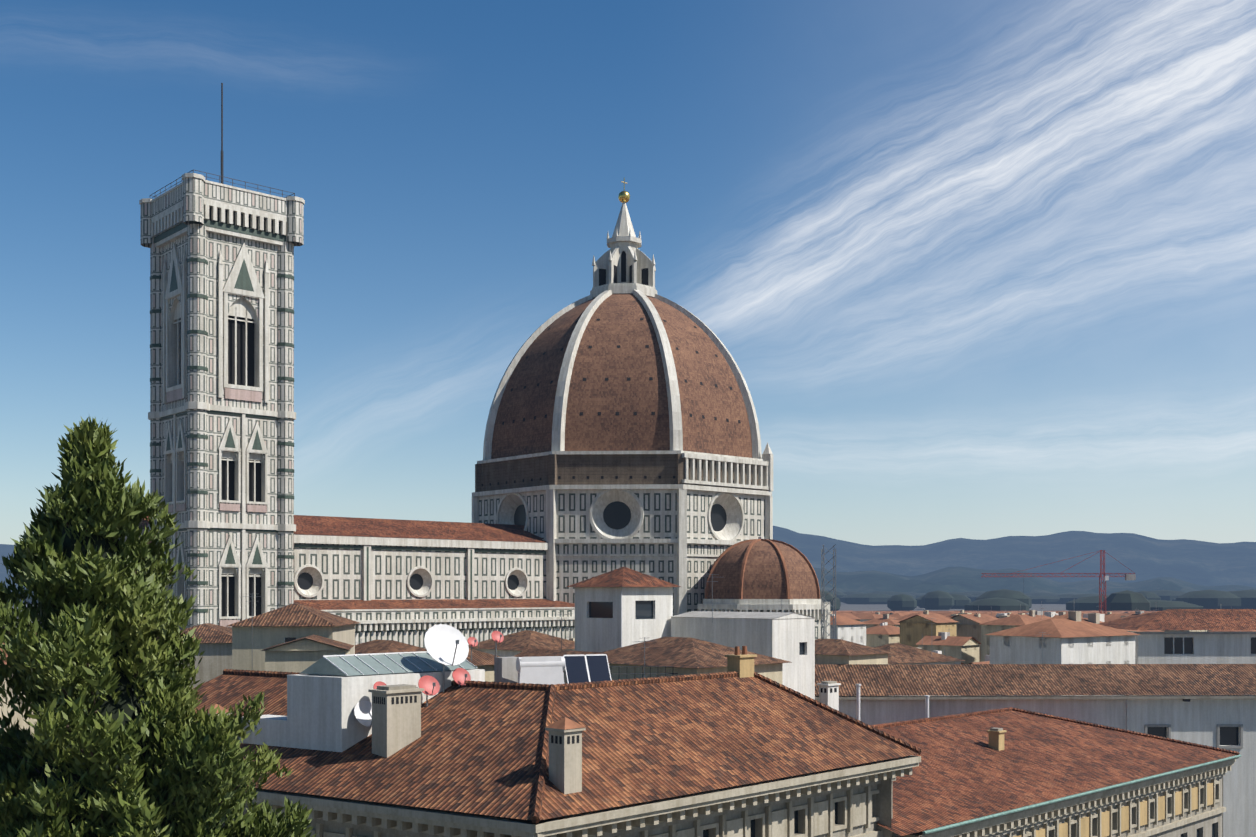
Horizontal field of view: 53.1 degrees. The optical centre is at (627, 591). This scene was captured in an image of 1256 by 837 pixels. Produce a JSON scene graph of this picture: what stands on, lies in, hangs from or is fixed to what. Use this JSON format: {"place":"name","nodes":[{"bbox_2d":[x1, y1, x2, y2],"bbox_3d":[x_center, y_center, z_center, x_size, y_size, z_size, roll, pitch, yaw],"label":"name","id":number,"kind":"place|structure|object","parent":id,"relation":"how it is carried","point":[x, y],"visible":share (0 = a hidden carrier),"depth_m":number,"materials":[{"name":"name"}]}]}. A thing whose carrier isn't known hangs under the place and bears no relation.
{"place":"outdoors","nodes":[
{"label":"outdoors","id":0,"kind":"place"},
{"bbox_2d":[0,417,315,836],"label":"tree","id":1,"kind":"object","parent":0,"point":[191,740],"depth_m":20.14,"materials":[{"name":"green plant"}]},
{"bbox_2d":[42,515,574,648],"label":"cathedral nave","id":2,"kind":"structure","parent":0,"point":[410,582],"depth_m":205.00,"materials":[{"name":"white stone"}]},
{"bbox_2d":[4,602,1068,630],"bbox_3d":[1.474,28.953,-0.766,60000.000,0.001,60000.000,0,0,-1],"label":"buildings","id":3,"kind":"structure","parent":0,"point":[884,607],"depth_m":2231.03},
{"bbox_2d":[139,83,304,629],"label":"bell tower","id":4,"kind":"structure","parent":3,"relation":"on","point":[221,415],"depth_m":162.50,"materials":[{"name":"stone"}]},
{"bbox_2d":[183,669,921,836],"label":"palazzo","id":5,"kind":"structure","parent":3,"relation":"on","point":[726,754],"depth_m":58.79,"materials":[{"name":"tile"}]},
{"bbox_2d":[239,651,484,751],"bbox_3d":[-13.377,6.405,63.673,6.834,6.662,10.113,0,0,44],"label":"rooftop structure","id":6,"kind":"object","parent":5,"relation":"on","point":[326,694],"visible":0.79,"depth_m":60.16,"materials":[{"name":"white paint"}]},
{"bbox_2d":[354,624,503,726],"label":"satellite dishes","id":7,"kind":"object","parent":5,"relation":"on","point":[445,644],"visible":0.88,"depth_m":62.62,"materials":[{"name":"grey metal"}]},
{"bbox_2d":[205,646,756,793],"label":"chimneys","id":8,"kind":"object","parent":5,"relation":"on","point":[396,718],"visible":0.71,"depth_m":57.37,"materials":[{"name":"beige paint"}]},
{"bbox_2d":[494,654,611,684],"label":"roof solar heater","id":9,"kind":"object","parent":5,"relation":"on","point":[549,670],"visible":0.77,"depth_m":69.51,"materials":[{"name":"white"}]},
{"bbox_2d":[0,601,1255,737],"bbox_3d":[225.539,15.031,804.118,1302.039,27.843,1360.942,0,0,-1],"label":"town houses","id":10,"kind":"structure","parent":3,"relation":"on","point":[1012,637],"depth_m":271.94,"materials":[{"name":"beige paint"}]},
{"bbox_2d":[8,589,1255,610],"bbox_3d":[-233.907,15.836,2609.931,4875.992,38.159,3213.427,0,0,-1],"label":"town trees","id":11,"kind":"object","parent":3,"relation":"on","point":[1013,600],"visible":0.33,"depth_m":1864.23,"materials":[{"name":"green plant"}]},
{"bbox_2d":[821,544,835,638],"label":"lattice tower","id":12,"kind":"structure","parent":3,"relation":"on","point":[834,581],"depth_m":149.85,"materials":[{"name":"grey metal"}]},
{"bbox_2d":[815,664,1255,836],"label":"house","id":13,"kind":"structure","parent":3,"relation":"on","point":[1212,705],"depth_m":112.51,"materials":[{"name":"white paint"}]},
{"bbox_2d":[870,707,1240,836],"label":"palazzo","id":14,"kind":"structure","parent":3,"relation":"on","point":[1042,775],"depth_m":88.79,"materials":[{"name":"tile"}]},
{"bbox_2d":[239,574,1126,729],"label":"roof antennas","id":15,"kind":"object","parent":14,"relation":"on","point":[712,581],"visible":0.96,"depth_m":101.08,"materials":[{"name":"grey metal"}]},
{"bbox_2d":[817,681,1006,750],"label":"chimneys","id":16,"kind":"object","parent":14,"relation":"on","point":[828,693],"visible":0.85,"depth_m":90.86,"materials":[{"name":"paint"}]},
{"bbox_2d":[981,550,1135,613],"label":"tower crane","id":17,"kind":"object","parent":3,"relation":"on","point":[1129,576],"visible":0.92,"depth_m":544.35,"materials":[{"name":"red metal"}]},
{"bbox_2d":[176,567,964,699],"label":"town houses","id":18,"kind":"structure","parent":0,"point":[619,612],"depth_m":99.58,"materials":[{"name":"white paint"}]},
{"bbox_2d":[611,666,677,678],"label":"roof terrace railing","id":19,"kind":"object","parent":18,"relation":"on","point":[650,673],"visible":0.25,"depth_m":80.72,"materials":[{"name":"grey metal"}]},
{"bbox_2d":[472,177,772,615],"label":"cathedral dome","id":20,"kind":"structure","parent":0,"point":[622,427],"depth_m":229.26,"materials":[{"name":"brown tile"}]},
{"bbox_2d":[0,526,1255,589],"bbox_3d":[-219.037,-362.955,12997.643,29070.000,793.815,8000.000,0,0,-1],"label":"hills","id":21,"kind":"structure","parent":0,"point":[1143,558],"depth_m":11451.46,"materials":[{"name":"blue"}]},
{"bbox_2d":[0,0,1255,545],"label":"sky","id":22,"kind":"structure","parent":0,"point":[968,269],"materials":[{"name":"blue"}]},
{"bbox_2d":[11,567,1255,593],"bbox_3d":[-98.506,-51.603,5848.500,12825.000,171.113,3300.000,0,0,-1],"label":"hills","id":23,"kind":"structure","parent":0,"point":[956,579],"depth_m":5193.04,"materials":[{"name":"blue"}]},
{"bbox_2d":[697,537,829,639],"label":"small dome","id":24,"kind":"structure","parent":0,"point":[760,574],"depth_m":217.37,"materials":[{"name":"brown tile"}]},
{"bbox_2d":[1099,609,1255,663],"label":"house","id":25,"kind":"structure","parent":0,"point":[1195,647],"depth_m":150.98,"materials":[{"name":"white paint"}]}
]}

